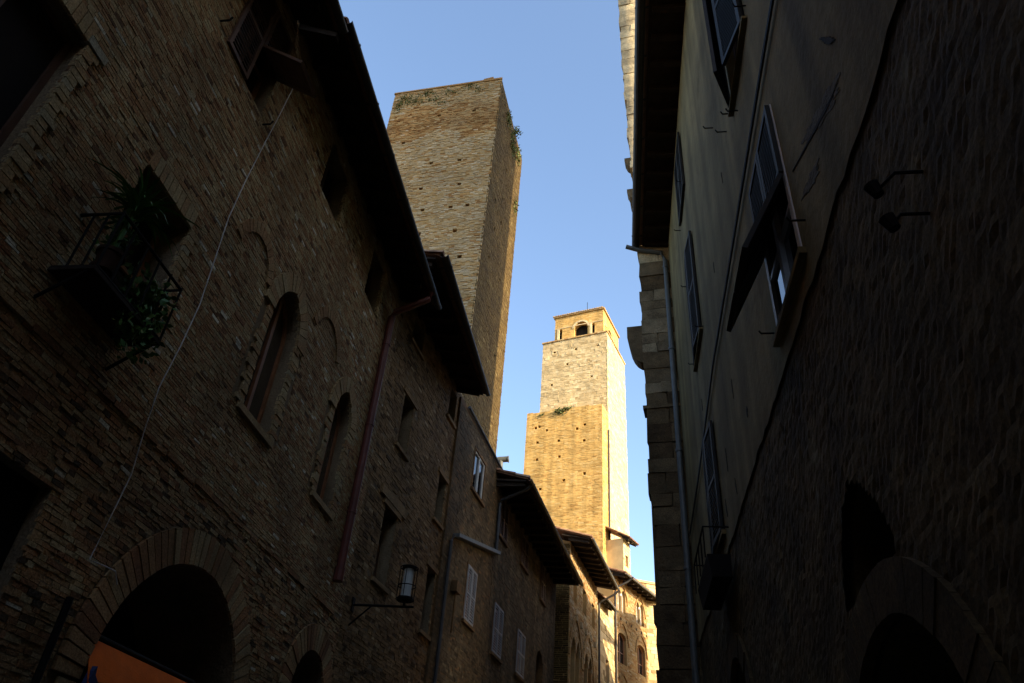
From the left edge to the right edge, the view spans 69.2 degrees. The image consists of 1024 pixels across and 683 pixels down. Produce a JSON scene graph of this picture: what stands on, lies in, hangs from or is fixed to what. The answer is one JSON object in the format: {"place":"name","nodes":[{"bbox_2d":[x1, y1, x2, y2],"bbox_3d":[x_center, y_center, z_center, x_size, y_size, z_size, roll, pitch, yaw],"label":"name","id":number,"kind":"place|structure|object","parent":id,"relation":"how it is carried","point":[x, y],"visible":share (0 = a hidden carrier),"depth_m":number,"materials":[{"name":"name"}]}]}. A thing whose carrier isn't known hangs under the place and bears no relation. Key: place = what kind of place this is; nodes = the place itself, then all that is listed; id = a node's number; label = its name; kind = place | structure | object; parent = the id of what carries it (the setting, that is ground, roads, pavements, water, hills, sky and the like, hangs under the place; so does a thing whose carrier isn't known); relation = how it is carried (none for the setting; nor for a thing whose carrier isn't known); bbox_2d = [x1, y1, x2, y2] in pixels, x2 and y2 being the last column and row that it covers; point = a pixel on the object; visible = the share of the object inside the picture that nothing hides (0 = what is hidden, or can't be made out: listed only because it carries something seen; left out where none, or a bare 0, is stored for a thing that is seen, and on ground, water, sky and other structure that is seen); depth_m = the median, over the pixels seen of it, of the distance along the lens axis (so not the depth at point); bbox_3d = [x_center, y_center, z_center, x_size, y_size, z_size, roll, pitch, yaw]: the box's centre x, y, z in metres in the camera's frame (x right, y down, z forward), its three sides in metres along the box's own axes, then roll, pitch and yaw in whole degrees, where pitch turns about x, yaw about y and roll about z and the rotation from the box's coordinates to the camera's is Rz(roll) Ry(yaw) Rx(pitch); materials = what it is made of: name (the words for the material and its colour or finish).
{"place":"outdoors","nodes":[
{"label":"outdoors","id":0,"kind":"place"},
{"bbox_2d":[339,0,654,581],"label":"sky","id":1,"kind":"structure","parent":0,"point":[558,62],"materials":[{"name":"blue"}]},
{"bbox_2d":[637,579,658,682],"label":"pale end house","id":2,"kind":"structure","parent":0,"point":[653,666],"depth_m":36.09,"materials":[{"name":"paint"}]},
{"label":"ground","id":3,"kind":"structure","parent":0,"visible":0},
{"bbox_2d":[0,0,441,682],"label":"brick house","id":4,"kind":"structure","parent":3,"relation":"on","point":[224,538],"depth_m":7.45,"materials":[{"name":"brown brick"}]},
{"bbox_2d":[0,461,38,569],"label":"window","id":5,"kind":"structure","parent":4,"relation":"in","point":[17,493],"depth_m":5.10,"materials":[{"name":"glass"}]},
{"bbox_2d":[0,0,73,147],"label":"window","id":6,"kind":"structure","parent":4,"relation":"in","point":[33,42],"depth_m":5.29,"materials":[{"name":"black glass"}]},
{"bbox_2d":[33,211,182,370],"bbox_3d":[-3.089,-0.367,5.743,0.410,0.860,0.940,-1,-36,8],"label":"plant rack","id":7,"kind":"object","parent":4,"relation":"attached to","point":[96,294],"visible":0.86,"depth_m":5.57,"materials":[{"name":"metal"}]},
{"bbox_2d":[89,206,143,278],"bbox_3d":[-3.077,-0.715,5.775,0.307,0.781,0.370,-1,-36,8],"label":"climbing plant","id":8,"kind":"object","parent":7,"relation":"on","point":[125,239],"visible":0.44,"depth_m":5.81,"materials":[{"name":"green plant"}]},
{"bbox_2d":[112,260,178,364],"bbox_3d":[-2.955,-0.195,5.915,0.423,0.854,0.657,-1,-36,8],"label":"trailing plant","id":9,"kind":"object","parent":7,"relation":"hanging from","point":[150,301],"visible":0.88,"depth_m":5.86,"materials":[{"name":"green plant"}]},
{"bbox_2d":[87,157,205,276],"bbox_3d":[-2.986,-0.964,5.837,1.056,1.047,0.795,17,-38,-16],"label":"spiky plant","id":10,"kind":"object","parent":7,"relation":"in","point":[140,204],"visible":0.89,"depth_m":5.87,"materials":[{"name":"green plant"}]},
{"bbox_2d":[75,635,194,682],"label":"awning","id":11,"kind":"object","parent":4,"relation":"attached to","point":[114,661],"visible":0.95,"depth_m":6.05,"materials":[{"name":"orange fabric"}]},
{"bbox_2d":[82,666,97,682],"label":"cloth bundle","id":12,"kind":"object","parent":11,"relation":"hanging from","point":[92,676],"visible":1,"depth_m":5.55,"materials":[{"name":"blue fabric"}]},
{"bbox_2d":[107,202,162,290],"bbox_3d":[-3.456,-0.748,6.411,0.060,1.370,0.790,-1,-36,8],"label":"window","id":13,"kind":"structure","parent":4,"relation":"in","point":[139,249],"depth_m":6.77,"materials":[{"name":"black glass"}]},
{"bbox_2d":[89,88,292,584],"bbox_3d":[-2.960,-0.849,7.688,0.011,6.603,0.439,-1,-36,8],"label":"cable","id":14,"kind":"object","parent":4,"relation":"attached to","point":[179,348],"visible":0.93,"depth_m":6.77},
{"bbox_2d":[233,0,276,99],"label":"window","id":15,"kind":"structure","parent":4,"relation":"in","point":[261,66],"depth_m":8.89,"materials":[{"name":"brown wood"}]},
{"bbox_2d":[244,294,286,423],"bbox_3d":[-2.981,0.155,8.879,0.060,1.870,0.750,-1,-36,8],"label":"window","id":16,"kind":"structure","parent":4,"relation":"in","point":[259,388],"depth_m":8.99,"materials":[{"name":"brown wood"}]},
{"bbox_2d":[316,400,339,499],"bbox_3d":[-2.709,1.497,10.702,0.060,1.780,0.670,-1,-36,8],"label":"window","id":17,"kind":"structure","parent":4,"relation":"in","point":[333,433],"depth_m":10.87,"materials":[{"name":"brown wood"}]},
{"bbox_2d":[320,161,336,204],"bbox_3d":[-2.807,-2.323,10.904,0.060,0.930,0.760,-1,-36,8],"label":"window","id":18,"kind":"structure","parent":4,"relation":"in","point":[328,182],"depth_m":11.19,"materials":[{"name":"black glass"}]},
{"bbox_2d":[365,265,372,297],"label":"window","id":19,"kind":"structure","parent":4,"relation":"in","point":[370,274],"depth_m":12.97,"materials":[{"name":"black glass"}]},
{"bbox_2d":[331,250,490,682],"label":"house","id":20,"kind":"structure","parent":3,"relation":"on","point":[435,369],"depth_m":13.79,"materials":[{"name":"brown brick"}]},
{"bbox_2d":[373,518,384,576],"bbox_3d":[-2.376,3.490,12.615,0.060,1.250,0.580,-4,-37,12],"label":"window","id":21,"kind":"structure","parent":20,"relation":"in","point":[383,523],"depth_m":12.85,"materials":[{"name":"brown paint"}]},
{"bbox_2d":[348,564,418,624],"bbox_3d":[-1.942,3.844,11.214,0.980,0.908,0.286,-1,-36,8],"label":"street lantern","id":22,"kind":"object","parent":20,"relation":"attached to","point":[404,597],"visible":1,"depth_m":11.17,"materials":[{"name":"metal"}]},
{"bbox_2d":[386,77,521,453],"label":"shaded tower","id":23,"kind":"structure","parent":3,"relation":"on","point":[459,169],"depth_m":25.13,"materials":[{"name":"brick"}]},
{"bbox_2d":[394,83,484,112],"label":"wall plants","id":24,"kind":"object","parent":23,"relation":"attached to","point":[425,94],"depth_m":27.88,"materials":[{"name":"green plant"}]},
{"bbox_2d":[506,110,521,217],"bbox_3d":[0.118,-6.855,28.262,0.542,3.747,2.596,-4,-37,12],"label":"plant","id":25,"kind":"object","parent":23,"relation":"attached to","point":[513,142],"visible":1,"depth_m":28.71,"materials":[{"name":"green plant"}]},
{"bbox_2d":[423,397,502,682],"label":"narrow house","id":26,"kind":"structure","parent":3,"relation":"on","point":[456,649],"depth_m":16.73,"materials":[{"name":"stone"}]},
{"bbox_2d":[465,574,470,617],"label":"window","id":27,"kind":"structure","parent":26,"relation":"in","point":[469,574],"depth_m":17.00,"materials":[{"name":"white wood"}]},
{"bbox_2d":[472,451,484,498],"bbox_3d":[-0.853,3.306,18.190,0.060,1.030,0.900,-5,-37,13],"label":"window","id":28,"kind":"structure","parent":26,"relation":"in","point":[478,476],"depth_m":18.31,"materials":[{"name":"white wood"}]},
{"bbox_2d":[483,468,583,682],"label":"shuttered house","id":29,"kind":"structure","parent":3,"relation":"on","point":[533,565],"depth_m":21.09,"materials":[{"name":"stone"}]},
{"bbox_2d":[493,611,497,650],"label":"window","id":30,"kind":"structure","parent":29,"relation":"in","point":[496,611],"depth_m":18.90,"materials":[{"name":"white wood"}]},
{"bbox_2d":[497,456,508,467],"bbox_3d":[-0.279,3.708,21.348,0.342,0.922,0.200,-1,-36,8],"label":"flue pipe","id":31,"kind":"object","parent":29,"relation":"on","point":[503,459],"visible":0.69,"depth_m":21.47,"materials":[{"name":"grey metal"}]},
{"bbox_2d":[523,404,610,560],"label":"ochre tower","id":32,"kind":"structure","parent":3,"relation":"on","point":[567,463],"depth_m":48.17,"materials":[{"name":"brick"}]},
{"bbox_2d":[538,405,571,415],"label":"wall plants","id":33,"kind":"object","parent":32,"relation":"attached to","point":[559,410],"depth_m":50.76,"materials":[{"name":"green plant"}]},
{"bbox_2d":[540,302,628,542],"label":"bell tower","id":34,"kind":"structure","parent":3,"relation":"on","point":[583,363],"depth_m":54.85,"materials":[{"name":"stone"}]},
{"bbox_2d":[553,526,619,682],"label":"arched window house","id":35,"kind":"structure","parent":3,"relation":"on","point":[575,649],"depth_m":27.54,"materials":[{"name":"brick"}]},
{"bbox_2d":[597,591,618,682],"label":"strip house","id":36,"kind":"structure","parent":3,"relation":"on","point":[608,608],"depth_m":31.49,"materials":[{"name":"stone"}]},
{"bbox_2d":[597,567,655,682],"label":"bay house","id":37,"kind":"structure","parent":3,"relation":"on","point":[628,601],"depth_m":34.56,"materials":[{"name":"brick"}]},
{"bbox_2d":[618,634,623,664],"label":"window","id":38,"kind":"structure","parent":37,"relation":"in","point":[620,640],"depth_m":33.50,"materials":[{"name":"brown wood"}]},
{"bbox_2d":[605,525,638,574],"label":"rooftop hut","id":39,"kind":"object","parent":37,"relation":"on","point":[618,553],"visible":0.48,"depth_m":44.26,"materials":[{"name":"paint"}]},
{"bbox_2d":[637,646,642,675],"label":"window","id":40,"kind":"structure","parent":37,"relation":"in","point":[639,652],"depth_m":34.98,"materials":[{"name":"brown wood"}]},
{"bbox_2d":[618,0,702,682],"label":"stone tower","id":41,"kind":"structure","parent":3,"relation":"on","point":[648,342],"depth_m":13.84,"materials":[{"name":"grey stone"}]},
{"bbox_2d":[625,0,1023,682],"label":"plastered house","id":42,"kind":"structure","parent":3,"relation":"on","point":[861,484],"depth_m":4.17,"materials":[{"name":"paint"}]},
{"bbox_2d":[694,264,701,325],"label":"window","id":43,"kind":"structure","parent":42,"relation":"in","point":[694,264],"depth_m":11.97,"materials":[{"name":"brown paint"}]},
{"bbox_2d":[693,526,732,609],"bbox_3d":[2.317,2.646,8.594,0.290,0.559,1.260,-1,-36,8],"label":"window box","id":44,"kind":"object","parent":42,"relation":"attached to","point":[716,579],"visible":1,"depth_m":8.26,"materials":[{"name":"metal"}]},
{"bbox_2d":[715,447,724,528],"bbox_3d":[2.714,1.912,9.484,0.060,1.500,1.050,-1,-36,8],"label":"window","id":45,"kind":"structure","parent":42,"relation":"in","point":[715,447],"depth_m":9.91,"materials":[{"name":"black glass"}]},
{"bbox_2d":[689,0,773,535],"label":"cable","id":46,"kind":"object","parent":42,"relation":"attached to","point":[747,151],"visible":1,"depth_m":7.23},
{"bbox_2d":[733,0,744,58],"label":"window","id":47,"kind":"structure","parent":42,"relation":"in","point":[735,45],"depth_m":8.03,"materials":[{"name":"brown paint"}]},
{"bbox_2d":[764,104,801,325],"bbox_3d":[2.036,-0.944,5.716,0.060,1.580,0.940,-1,-36,8],"label":"window","id":48,"kind":"structure","parent":42,"relation":"in","point":[784,240],"depth_m":5.55,"materials":[{"name":"glass"}]},
{"bbox_2d":[864,170,922,198],"bbox_3d":[1.589,-0.690,3.118,0.093,0.077,0.236,27,-41,-27],"label":"spotlight","id":49,"kind":"object","parent":42,"relation":"attached to","point":[873,188],"visible":1,"depth_m":3.15,"materials":[{"name":"metal"}]},
{"bbox_2d":[879,211,929,232],"bbox_3d":[1.588,-0.480,2.998,0.191,0.077,0.068,-1,-36,8],"label":"spotlight","id":50,"kind":"object","parent":42,"relation":"attached to","point":[889,222],"visible":1,"depth_m":2.99,"materials":[{"name":"metal"}]}
]}

